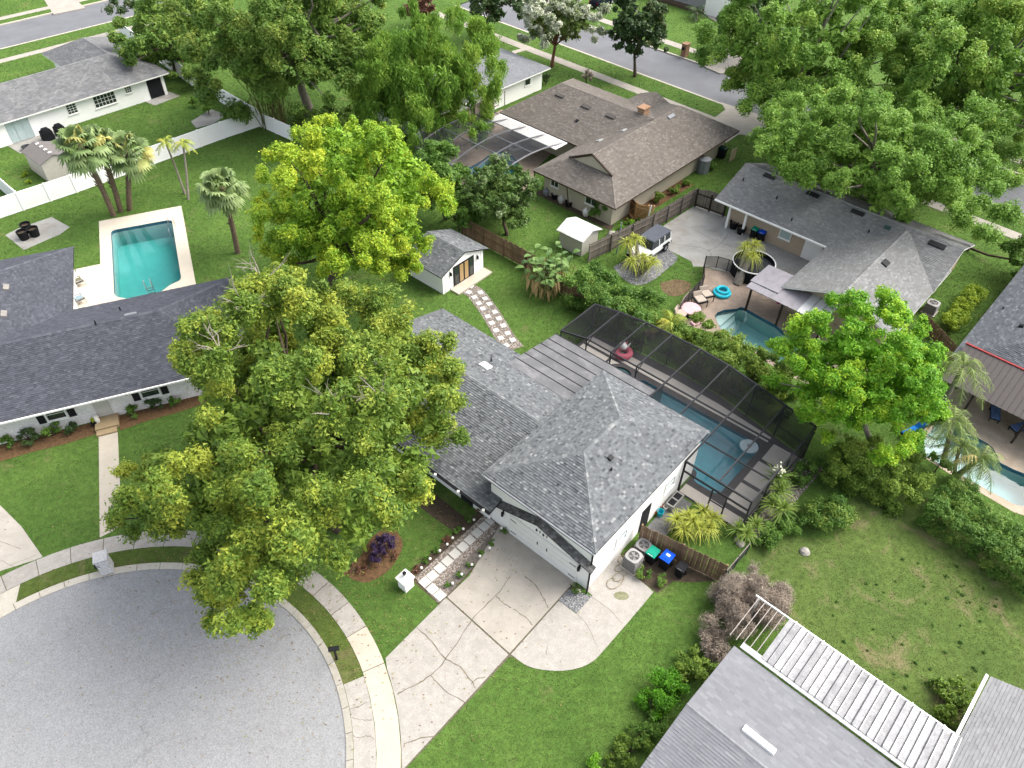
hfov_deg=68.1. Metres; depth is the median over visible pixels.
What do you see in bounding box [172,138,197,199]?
slender palm
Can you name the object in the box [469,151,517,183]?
swimming pool
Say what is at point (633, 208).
garden gate
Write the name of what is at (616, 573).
garden hose
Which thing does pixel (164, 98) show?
patio
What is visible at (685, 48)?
mailbox
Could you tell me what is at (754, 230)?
wheeled bin
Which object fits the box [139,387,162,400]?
window
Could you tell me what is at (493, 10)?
street tree
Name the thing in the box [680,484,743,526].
deck panel
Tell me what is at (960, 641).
weeds
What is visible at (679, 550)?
wooden fence
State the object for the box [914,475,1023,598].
hedge
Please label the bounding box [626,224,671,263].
off road car
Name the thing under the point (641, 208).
garden gate
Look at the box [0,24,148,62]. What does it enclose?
sidewalk
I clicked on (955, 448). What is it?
queen palm
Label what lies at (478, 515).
garden bed
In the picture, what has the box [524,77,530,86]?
window
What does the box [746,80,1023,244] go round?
shade tree
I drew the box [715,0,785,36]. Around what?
magnolia tree
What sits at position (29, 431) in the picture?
round shrub
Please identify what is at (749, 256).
ponytail palm
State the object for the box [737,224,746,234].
plant pot
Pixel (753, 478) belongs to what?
deck panel
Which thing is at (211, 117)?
patio
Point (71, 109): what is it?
window
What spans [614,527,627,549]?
window
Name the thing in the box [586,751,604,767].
shrub
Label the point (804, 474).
gravel strip
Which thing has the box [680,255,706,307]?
fence
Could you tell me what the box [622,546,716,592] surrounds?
soil bed
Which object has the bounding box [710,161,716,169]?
shrub
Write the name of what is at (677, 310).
patio chair
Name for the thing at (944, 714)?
shrub
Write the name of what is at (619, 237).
steel pole
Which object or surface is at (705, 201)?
driveway gate
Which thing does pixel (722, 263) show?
fence
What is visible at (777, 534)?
shrub
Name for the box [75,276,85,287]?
patio chair
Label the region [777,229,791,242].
window
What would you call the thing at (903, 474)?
hedge
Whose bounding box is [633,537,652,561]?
air conditioner
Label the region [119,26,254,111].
vinyl fence
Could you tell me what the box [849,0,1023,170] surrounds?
shade tree
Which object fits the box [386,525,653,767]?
driveway
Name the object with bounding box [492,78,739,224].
house
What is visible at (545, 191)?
garden ornament
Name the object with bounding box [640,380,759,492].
swimming pool
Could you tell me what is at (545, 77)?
shrub
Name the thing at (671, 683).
shrub
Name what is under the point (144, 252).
swimming pool
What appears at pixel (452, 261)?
garden studio
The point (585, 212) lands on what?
garden ornament
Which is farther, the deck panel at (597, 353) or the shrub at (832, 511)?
the deck panel at (597, 353)
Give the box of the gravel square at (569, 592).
[562,590,587,612]
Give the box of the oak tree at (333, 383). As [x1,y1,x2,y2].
[99,245,471,641]
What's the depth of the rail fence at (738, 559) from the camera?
43.17 m
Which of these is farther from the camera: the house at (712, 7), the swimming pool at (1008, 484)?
the house at (712, 7)
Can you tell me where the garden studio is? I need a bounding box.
[410,229,491,294]
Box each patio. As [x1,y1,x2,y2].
[8,131,57,153]
[145,91,178,105]
[191,109,223,127]
[676,268,871,382]
[916,388,1023,514]
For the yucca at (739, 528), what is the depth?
44.77 m
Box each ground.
[0,0,1023,767]
[660,279,690,296]
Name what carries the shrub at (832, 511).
on the ground at (572, 712)
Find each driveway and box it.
[0,506,41,570]
[45,0,85,14]
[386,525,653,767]
[512,47,529,53]
[704,14,757,73]
[714,102,767,142]
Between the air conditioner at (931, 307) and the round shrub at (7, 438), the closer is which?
the round shrub at (7, 438)
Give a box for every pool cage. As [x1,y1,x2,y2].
[415,111,561,174]
[560,304,816,526]
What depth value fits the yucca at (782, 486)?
45.60 m
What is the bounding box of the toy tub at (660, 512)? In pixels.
[657,508,663,516]
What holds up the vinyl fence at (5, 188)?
on the ground at (572, 712)
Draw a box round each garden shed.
[21,141,71,181]
[556,217,602,255]
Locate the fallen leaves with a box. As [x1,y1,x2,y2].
[0,424,678,767]
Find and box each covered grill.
[39,127,55,140]
[52,123,64,136]
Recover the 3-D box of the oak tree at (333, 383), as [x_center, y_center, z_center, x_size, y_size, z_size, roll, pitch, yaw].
[-11.616,2.599,38.737,18.961,18.014,24.219,1,45,0]
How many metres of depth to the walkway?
47.91 m
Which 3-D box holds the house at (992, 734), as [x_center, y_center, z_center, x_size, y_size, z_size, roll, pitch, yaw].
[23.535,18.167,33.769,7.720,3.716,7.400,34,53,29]
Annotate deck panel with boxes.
[580,344,607,360]
[587,337,770,441]
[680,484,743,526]
[727,482,757,513]
[743,461,771,489]
[762,444,801,469]
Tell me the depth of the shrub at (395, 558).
43.24 m
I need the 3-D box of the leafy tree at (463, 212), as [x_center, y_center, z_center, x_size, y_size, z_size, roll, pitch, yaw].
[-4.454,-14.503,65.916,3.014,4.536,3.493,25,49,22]
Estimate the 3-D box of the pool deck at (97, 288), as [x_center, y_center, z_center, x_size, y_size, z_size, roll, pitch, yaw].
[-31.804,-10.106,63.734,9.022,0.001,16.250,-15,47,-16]
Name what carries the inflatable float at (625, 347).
on the deck panel at (685, 388)
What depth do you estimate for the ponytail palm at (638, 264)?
63.02 m
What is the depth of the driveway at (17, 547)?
43.99 m
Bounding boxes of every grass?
[0,0,1023,767]
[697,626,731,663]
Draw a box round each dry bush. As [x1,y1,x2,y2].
[581,69,593,82]
[698,560,795,642]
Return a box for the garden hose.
[607,555,626,588]
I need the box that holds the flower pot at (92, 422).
[90,417,96,426]
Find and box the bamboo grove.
[230,50,290,129]
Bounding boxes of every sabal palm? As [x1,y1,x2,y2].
[51,124,115,216]
[79,123,126,212]
[104,130,156,210]
[195,167,250,253]
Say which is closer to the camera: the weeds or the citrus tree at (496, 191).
the weeds
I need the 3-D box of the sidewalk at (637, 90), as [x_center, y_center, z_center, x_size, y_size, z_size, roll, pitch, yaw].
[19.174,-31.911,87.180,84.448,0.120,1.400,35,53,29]
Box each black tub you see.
[15,228,28,240]
[19,221,30,227]
[26,225,39,237]
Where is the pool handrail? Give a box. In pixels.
[143,278,155,293]
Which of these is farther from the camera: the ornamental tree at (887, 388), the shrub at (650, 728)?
the ornamental tree at (887, 388)
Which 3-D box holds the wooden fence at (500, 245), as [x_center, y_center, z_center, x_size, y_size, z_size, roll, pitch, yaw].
[0.921,-10.338,63.421,0.705,1.869,14.869,-34,54,-30]
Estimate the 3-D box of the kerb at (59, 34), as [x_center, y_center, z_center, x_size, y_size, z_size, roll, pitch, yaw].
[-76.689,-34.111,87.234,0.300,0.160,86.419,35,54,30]
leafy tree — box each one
[101,0,163,15]
[105,0,215,83]
[413,137,471,220]
[444,190,480,231]
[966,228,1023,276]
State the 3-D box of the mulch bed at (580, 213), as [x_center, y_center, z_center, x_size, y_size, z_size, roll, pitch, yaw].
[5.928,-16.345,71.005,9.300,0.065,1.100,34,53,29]
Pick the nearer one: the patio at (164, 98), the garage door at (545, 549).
the garage door at (545, 549)
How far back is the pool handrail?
61.68 m
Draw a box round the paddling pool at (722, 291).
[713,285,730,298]
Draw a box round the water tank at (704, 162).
[696,155,711,174]
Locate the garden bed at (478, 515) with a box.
[410,511,483,603]
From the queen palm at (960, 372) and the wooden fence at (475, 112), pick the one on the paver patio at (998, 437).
the queen palm at (960, 372)
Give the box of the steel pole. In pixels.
[616,222,621,253]
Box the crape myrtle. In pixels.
[516,0,612,67]
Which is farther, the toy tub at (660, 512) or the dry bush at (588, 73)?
the dry bush at (588, 73)
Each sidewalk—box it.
[0,0,86,19]
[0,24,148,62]
[0,530,400,767]
[437,12,1021,238]
[540,0,1021,163]
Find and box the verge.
[1,546,363,683]
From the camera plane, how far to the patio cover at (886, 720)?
35.71 m
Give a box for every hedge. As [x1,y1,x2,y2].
[557,258,667,347]
[672,311,797,399]
[790,453,825,488]
[819,429,937,517]
[914,448,980,492]
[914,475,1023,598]
[940,283,989,331]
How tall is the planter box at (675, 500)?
0.510 m
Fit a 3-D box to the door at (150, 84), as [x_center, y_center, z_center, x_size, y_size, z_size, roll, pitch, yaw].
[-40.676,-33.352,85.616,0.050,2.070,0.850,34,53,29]
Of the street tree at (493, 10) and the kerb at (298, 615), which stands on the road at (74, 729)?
the kerb at (298, 615)
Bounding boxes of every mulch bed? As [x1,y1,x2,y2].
[0,423,95,461]
[119,396,206,430]
[341,439,473,535]
[342,529,402,581]
[536,189,613,229]
[621,180,693,221]
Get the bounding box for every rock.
[736,540,744,547]
[799,547,809,555]
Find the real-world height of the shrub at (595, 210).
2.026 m
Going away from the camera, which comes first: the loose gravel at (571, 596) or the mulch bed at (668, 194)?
the loose gravel at (571, 596)
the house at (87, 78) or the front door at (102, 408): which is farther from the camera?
the house at (87, 78)
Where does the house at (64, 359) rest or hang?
on the ground at (572, 712)
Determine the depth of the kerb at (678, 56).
97.64 m
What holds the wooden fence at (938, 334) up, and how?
on the ground at (572, 712)
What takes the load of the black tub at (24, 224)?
on the concrete pad
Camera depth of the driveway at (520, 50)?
98.21 m
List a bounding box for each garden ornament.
[543,187,548,195]
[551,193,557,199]
[558,195,563,203]
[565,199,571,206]
[582,207,588,216]
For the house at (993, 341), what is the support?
on the ground at (572, 712)
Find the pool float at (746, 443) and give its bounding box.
[740,439,758,452]
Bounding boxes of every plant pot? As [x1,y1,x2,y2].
[730,219,738,229]
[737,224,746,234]
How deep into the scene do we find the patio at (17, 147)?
78.46 m
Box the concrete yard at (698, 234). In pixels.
[664,206,809,274]
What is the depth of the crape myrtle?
88.94 m
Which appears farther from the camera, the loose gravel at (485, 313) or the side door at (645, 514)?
the loose gravel at (485, 313)
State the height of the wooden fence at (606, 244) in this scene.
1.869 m
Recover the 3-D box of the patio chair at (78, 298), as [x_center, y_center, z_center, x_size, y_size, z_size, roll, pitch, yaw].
[-34.142,-6.750,59.581,0.742,1.000,0.802,34,53,29]
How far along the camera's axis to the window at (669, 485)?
45.54 m
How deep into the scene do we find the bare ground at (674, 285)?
62.65 m
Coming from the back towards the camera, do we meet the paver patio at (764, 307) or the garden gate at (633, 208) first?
the garden gate at (633, 208)
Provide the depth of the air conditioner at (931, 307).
60.29 m
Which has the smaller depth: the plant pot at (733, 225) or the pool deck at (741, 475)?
the pool deck at (741, 475)
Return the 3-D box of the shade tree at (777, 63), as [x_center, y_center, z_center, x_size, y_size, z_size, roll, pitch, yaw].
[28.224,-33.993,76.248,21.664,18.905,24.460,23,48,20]
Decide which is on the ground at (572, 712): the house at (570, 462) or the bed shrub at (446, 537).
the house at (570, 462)
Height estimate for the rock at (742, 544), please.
0.280 m
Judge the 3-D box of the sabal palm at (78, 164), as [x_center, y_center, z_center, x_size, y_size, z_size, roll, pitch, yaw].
[-35.703,-17.749,64.789,4.564,9.452,4.415,1,45,0]
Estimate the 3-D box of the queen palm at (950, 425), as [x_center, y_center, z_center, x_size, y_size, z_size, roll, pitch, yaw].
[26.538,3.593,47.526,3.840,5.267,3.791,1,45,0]
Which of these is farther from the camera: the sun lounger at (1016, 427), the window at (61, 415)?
the sun lounger at (1016, 427)
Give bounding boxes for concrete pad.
[6,217,68,249]
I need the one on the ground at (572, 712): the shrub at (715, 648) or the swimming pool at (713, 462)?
the shrub at (715, 648)
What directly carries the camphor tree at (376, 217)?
on the ground at (572, 712)
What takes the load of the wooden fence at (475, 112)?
on the ground at (572, 712)
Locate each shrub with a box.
[0,434,14,448]
[16,427,39,447]
[21,170,31,183]
[38,419,61,435]
[63,421,78,434]
[123,404,137,418]
[142,398,165,409]
[167,395,181,406]
[188,96,211,113]
[288,103,404,136]
[350,549,399,574]
[369,533,397,563]
[403,0,435,25]
[412,564,419,573]
[423,555,428,563]
[432,546,439,553]
[442,534,450,542]
[453,526,461,533]
[455,570,464,577]
[542,72,549,83]
[570,583,580,593]
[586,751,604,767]
[588,202,607,217]
[603,731,653,767]
[612,217,641,230]
[626,706,668,749]
[633,664,689,721]
[635,563,667,588]
[654,179,690,202]
[673,644,718,682]
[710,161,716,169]
[752,513,802,553]
[797,492,859,531]
[925,674,980,732]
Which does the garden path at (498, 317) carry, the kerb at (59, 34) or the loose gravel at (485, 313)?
the loose gravel at (485, 313)
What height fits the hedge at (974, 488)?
1.385 m
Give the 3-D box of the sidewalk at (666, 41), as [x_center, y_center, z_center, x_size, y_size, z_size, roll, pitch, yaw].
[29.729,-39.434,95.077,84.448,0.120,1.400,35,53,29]
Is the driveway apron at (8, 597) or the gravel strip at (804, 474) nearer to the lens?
the driveway apron at (8, 597)
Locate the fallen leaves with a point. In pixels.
(301, 629)
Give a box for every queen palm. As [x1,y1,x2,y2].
[908,405,978,461]
[933,434,978,478]
[937,351,994,409]
[939,444,1003,494]
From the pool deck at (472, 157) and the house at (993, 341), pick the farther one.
the pool deck at (472, 157)
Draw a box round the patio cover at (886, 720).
[729,594,961,767]
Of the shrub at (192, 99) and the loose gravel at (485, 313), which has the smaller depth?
the loose gravel at (485, 313)
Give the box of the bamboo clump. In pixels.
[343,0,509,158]
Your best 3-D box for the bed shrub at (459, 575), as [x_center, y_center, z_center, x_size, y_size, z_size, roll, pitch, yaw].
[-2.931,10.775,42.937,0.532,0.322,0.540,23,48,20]
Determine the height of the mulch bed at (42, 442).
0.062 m
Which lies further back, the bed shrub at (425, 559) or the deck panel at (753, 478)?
the deck panel at (753, 478)
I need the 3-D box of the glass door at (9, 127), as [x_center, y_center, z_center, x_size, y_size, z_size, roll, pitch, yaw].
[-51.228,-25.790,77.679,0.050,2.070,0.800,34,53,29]
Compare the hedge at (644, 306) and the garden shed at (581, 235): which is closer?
the hedge at (644, 306)
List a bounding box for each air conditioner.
[619,548,643,576]
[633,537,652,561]
[920,298,940,317]
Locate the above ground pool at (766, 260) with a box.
[730,250,775,283]
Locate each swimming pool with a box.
[111,220,180,297]
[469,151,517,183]
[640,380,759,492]
[715,307,803,361]
[924,422,1023,505]
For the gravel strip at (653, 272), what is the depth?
64.30 m
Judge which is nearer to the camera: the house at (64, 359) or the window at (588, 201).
the house at (64, 359)
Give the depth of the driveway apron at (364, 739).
37.07 m
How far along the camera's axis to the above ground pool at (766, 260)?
63.70 m
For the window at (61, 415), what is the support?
in the house at (64, 359)
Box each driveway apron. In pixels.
[0,584,19,610]
[344,676,375,767]
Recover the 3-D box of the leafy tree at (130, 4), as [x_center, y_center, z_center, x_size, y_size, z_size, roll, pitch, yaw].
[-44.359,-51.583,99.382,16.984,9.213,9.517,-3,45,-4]
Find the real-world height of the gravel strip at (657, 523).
0.060 m
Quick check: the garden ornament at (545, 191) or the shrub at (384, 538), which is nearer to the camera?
the shrub at (384, 538)
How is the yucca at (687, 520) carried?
on the ground at (572, 712)
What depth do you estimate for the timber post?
67.66 m
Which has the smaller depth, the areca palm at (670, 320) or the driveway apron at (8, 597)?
the driveway apron at (8, 597)
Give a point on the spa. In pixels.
(627, 369)
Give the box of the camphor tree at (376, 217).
[244,112,457,292]
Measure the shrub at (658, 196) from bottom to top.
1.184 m
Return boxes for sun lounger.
[900,422,926,434]
[988,404,1000,423]
[1008,421,1023,435]
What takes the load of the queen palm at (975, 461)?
on the paver patio at (998, 437)
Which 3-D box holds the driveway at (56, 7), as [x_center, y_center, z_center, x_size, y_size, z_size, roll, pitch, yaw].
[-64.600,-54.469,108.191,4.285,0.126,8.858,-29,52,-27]
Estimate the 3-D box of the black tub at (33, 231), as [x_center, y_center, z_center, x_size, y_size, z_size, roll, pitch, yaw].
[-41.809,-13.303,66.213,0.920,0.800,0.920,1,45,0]
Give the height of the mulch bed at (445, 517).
0.060 m
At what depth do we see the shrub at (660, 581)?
42.76 m
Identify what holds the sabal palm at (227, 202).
on the ground at (572, 712)
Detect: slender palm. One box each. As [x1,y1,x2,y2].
[156,135,185,194]
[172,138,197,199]
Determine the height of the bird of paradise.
3.679 m
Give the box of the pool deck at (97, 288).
[76,206,195,307]
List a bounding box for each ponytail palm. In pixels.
[616,231,663,277]
[733,237,766,285]
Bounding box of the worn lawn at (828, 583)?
[745,494,1023,730]
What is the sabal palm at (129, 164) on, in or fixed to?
on the ground at (572, 712)
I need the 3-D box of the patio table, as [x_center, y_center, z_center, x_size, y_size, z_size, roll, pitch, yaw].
[14.110,-5.756,59.897,1.560,0.700,1.560,1,45,0]
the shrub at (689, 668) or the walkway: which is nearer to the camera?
the shrub at (689, 668)
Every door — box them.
[4,122,19,142]
[12,119,27,140]
[19,117,34,137]
[91,400,113,416]
[146,79,158,98]
[153,77,164,96]
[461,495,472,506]
[509,514,578,581]
[638,503,651,532]
[800,240,822,260]
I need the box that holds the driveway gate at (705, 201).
[694,188,726,216]
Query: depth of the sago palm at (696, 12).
106.50 m
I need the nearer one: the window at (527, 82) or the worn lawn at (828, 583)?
the worn lawn at (828, 583)
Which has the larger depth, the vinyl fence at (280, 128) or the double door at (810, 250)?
the vinyl fence at (280, 128)
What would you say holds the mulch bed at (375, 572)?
on the ground at (572, 712)
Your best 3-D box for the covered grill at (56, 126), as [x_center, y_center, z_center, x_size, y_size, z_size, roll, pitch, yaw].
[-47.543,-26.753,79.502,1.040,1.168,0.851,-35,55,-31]
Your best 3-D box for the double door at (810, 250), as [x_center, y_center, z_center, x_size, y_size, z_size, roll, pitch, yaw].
[25.716,-11.436,64.909,1.600,2.050,0.080,34,53,29]
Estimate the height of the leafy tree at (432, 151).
8.098 m
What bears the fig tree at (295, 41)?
on the ground at (572, 712)
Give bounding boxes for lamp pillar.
[395,569,414,592]
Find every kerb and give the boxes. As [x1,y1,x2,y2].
[0,0,108,25]
[0,15,133,48]
[0,562,352,767]
[455,5,992,203]
[522,2,1021,174]
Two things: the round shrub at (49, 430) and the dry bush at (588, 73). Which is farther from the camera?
the dry bush at (588, 73)
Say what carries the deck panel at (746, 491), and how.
on the pool deck at (741, 475)
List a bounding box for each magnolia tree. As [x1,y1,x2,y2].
[604,0,668,76]
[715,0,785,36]
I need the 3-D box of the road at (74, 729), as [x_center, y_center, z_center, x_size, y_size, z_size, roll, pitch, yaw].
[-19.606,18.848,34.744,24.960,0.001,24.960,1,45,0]
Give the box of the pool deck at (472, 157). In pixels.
[449,109,551,191]
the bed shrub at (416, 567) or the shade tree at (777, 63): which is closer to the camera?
the bed shrub at (416, 567)
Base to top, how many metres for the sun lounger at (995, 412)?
0.800 m
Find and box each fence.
[0,109,259,217]
[0,178,15,194]
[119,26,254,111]
[257,111,292,139]
[425,91,504,138]
[461,220,586,309]
[587,188,697,262]
[638,524,728,581]
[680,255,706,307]
[705,256,739,271]
[722,542,750,582]
[918,314,957,360]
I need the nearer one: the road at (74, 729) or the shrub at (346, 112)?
the road at (74, 729)
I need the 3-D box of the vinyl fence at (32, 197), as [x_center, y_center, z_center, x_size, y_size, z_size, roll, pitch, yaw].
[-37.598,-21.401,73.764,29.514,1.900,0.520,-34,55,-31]
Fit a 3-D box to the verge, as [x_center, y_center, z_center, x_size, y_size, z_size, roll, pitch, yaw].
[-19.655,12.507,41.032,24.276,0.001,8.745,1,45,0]
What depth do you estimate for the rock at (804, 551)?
44.34 m
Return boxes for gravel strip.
[613,249,676,284]
[638,499,691,542]
[750,464,822,538]
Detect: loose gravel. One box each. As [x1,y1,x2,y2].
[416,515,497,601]
[463,286,521,349]
[558,589,591,612]
[749,461,821,538]
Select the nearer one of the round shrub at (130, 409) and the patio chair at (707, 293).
the round shrub at (130, 409)
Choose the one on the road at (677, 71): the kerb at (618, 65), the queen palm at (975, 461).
the kerb at (618, 65)
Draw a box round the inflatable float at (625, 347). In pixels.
[613,341,632,359]
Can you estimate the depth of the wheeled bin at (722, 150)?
77.89 m
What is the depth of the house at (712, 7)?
109.12 m
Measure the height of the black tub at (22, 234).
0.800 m
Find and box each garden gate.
[629,199,637,220]
[633,204,649,219]
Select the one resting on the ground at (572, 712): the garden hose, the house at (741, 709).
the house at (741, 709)
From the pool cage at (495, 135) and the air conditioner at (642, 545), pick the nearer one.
the air conditioner at (642, 545)
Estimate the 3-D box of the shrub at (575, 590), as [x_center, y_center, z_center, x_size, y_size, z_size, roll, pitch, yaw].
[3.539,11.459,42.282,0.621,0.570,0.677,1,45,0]
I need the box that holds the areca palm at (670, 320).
[654,309,690,333]
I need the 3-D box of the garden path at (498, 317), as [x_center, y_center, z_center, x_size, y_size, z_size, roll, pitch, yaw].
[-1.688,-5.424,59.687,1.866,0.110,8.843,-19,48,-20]
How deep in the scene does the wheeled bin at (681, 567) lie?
42.73 m
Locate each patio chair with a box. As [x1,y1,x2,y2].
[74,293,86,306]
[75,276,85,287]
[674,305,687,320]
[691,290,707,306]
[699,285,714,300]
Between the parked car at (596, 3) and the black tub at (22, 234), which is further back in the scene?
the parked car at (596, 3)
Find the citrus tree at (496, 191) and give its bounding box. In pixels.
[460,151,542,235]
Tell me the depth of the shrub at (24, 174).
73.31 m
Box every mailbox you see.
[92,549,113,575]
[328,646,338,659]
[680,41,690,56]
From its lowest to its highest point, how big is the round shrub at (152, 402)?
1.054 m
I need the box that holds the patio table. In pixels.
[681,302,700,317]
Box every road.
[0,0,161,47]
[0,568,345,767]
[460,1,1023,212]
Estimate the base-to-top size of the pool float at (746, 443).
0.220 m
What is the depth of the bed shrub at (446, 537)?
44.55 m
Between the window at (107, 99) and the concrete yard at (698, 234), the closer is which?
the concrete yard at (698, 234)
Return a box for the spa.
[612,363,634,376]
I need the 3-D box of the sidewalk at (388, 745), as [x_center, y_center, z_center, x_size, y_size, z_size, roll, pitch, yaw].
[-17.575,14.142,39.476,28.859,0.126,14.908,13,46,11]
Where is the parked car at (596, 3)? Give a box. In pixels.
[588,0,613,7]
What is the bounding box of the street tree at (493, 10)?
[468,0,526,29]
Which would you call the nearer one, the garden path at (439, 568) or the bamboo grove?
the garden path at (439, 568)
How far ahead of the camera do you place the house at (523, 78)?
86.59 m
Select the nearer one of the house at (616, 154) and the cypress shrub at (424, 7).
the house at (616, 154)
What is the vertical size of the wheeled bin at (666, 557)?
1.136 m
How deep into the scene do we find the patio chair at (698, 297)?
60.59 m
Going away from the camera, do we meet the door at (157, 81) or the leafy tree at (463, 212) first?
the leafy tree at (463, 212)
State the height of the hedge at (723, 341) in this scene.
3.564 m
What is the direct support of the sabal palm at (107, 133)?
on the ground at (572, 712)
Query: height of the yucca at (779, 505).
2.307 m
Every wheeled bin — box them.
[645,545,660,565]
[658,549,675,570]
[674,560,688,578]
[716,145,727,158]
[750,226,759,238]
[757,229,766,241]
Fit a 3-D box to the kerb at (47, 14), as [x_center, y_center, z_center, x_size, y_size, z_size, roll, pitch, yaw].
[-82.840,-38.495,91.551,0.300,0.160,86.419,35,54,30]
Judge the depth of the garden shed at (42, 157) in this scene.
72.81 m
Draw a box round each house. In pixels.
[0,36,168,147]
[0,246,241,444]
[372,308,709,593]
[374,48,550,140]
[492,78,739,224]
[641,646,897,767]
[656,0,734,16]
[714,163,974,344]
[942,265,1023,443]
[949,674,1023,767]
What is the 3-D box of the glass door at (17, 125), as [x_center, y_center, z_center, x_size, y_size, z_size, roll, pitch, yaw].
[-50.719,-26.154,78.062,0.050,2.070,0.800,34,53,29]
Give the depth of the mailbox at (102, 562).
42.16 m
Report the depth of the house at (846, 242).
61.34 m
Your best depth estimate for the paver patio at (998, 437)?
51.55 m
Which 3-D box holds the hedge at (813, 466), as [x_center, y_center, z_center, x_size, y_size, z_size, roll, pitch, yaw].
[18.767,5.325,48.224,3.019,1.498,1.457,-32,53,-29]
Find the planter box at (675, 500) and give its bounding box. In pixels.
[665,490,684,511]
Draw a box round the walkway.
[99,432,119,536]
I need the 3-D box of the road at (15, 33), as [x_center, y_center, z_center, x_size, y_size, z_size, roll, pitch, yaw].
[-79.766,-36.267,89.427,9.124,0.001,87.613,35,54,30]
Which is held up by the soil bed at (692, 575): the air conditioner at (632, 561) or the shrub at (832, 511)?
the air conditioner at (632, 561)
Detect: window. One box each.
[44,410,69,422]
[65,103,79,115]
[92,91,118,109]
[124,86,133,94]
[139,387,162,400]
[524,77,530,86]
[549,180,558,189]
[584,196,596,207]
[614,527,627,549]
[663,474,676,495]
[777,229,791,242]
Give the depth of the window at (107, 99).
82.58 m
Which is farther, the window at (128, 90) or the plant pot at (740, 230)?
the window at (128, 90)
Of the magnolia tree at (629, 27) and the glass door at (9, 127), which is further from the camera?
the magnolia tree at (629, 27)
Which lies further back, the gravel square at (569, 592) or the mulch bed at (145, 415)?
the mulch bed at (145, 415)
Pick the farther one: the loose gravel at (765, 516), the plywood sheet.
the plywood sheet
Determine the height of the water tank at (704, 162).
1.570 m
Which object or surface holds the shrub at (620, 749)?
on the ground at (572, 712)
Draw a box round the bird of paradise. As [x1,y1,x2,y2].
[515,241,579,301]
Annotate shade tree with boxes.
[690,0,906,131]
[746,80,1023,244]
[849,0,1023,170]
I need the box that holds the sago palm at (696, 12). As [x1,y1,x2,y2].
[685,5,705,23]
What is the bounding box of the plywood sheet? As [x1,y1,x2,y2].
[729,147,736,161]
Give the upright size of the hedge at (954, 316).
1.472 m
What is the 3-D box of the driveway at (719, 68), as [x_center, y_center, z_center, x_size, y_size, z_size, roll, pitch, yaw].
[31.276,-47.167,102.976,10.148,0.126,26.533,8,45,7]
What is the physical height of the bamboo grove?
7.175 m
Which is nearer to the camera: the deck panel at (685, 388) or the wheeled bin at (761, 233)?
the deck panel at (685, 388)
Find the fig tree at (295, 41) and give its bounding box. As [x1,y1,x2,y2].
[149,0,398,126]
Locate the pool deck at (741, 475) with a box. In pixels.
[578,334,804,527]
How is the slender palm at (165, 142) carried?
on the ground at (572, 712)
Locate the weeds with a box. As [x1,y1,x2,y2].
[810,555,997,688]
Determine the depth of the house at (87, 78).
81.56 m
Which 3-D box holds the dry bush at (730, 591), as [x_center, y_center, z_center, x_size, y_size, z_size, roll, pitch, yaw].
[12.691,11.646,40.756,5.912,2.831,4.937,1,45,0]
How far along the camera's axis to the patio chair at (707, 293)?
61.10 m
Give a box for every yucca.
[663,502,727,545]
[723,514,766,546]
[755,489,799,525]
[760,461,797,502]
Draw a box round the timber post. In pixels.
[648,205,654,215]
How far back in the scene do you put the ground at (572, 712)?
58.56 m
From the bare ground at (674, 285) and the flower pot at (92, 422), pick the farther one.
the bare ground at (674, 285)
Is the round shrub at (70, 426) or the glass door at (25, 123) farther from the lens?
the glass door at (25, 123)
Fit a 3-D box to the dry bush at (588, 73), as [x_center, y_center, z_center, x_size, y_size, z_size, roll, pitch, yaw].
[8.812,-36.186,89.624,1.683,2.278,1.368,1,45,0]
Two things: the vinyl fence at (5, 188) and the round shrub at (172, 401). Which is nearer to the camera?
the round shrub at (172, 401)
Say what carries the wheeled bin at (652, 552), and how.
on the soil bed at (692, 575)
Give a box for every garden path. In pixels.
[415,516,499,601]
[462,285,522,349]
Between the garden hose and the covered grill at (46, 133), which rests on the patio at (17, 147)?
the covered grill at (46, 133)
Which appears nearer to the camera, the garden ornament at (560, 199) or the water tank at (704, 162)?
the garden ornament at (560, 199)
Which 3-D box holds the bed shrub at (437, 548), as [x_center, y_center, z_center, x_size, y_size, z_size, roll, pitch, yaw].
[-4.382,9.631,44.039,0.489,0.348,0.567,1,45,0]
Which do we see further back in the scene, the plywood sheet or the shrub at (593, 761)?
the plywood sheet
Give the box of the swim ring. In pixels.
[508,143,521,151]
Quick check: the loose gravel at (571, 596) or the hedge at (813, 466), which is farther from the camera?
the hedge at (813, 466)
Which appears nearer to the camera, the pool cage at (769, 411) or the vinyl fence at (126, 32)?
the pool cage at (769, 411)
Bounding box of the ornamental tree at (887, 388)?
[760,284,952,467]
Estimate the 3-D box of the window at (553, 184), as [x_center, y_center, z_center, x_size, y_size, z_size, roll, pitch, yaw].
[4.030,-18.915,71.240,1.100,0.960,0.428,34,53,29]

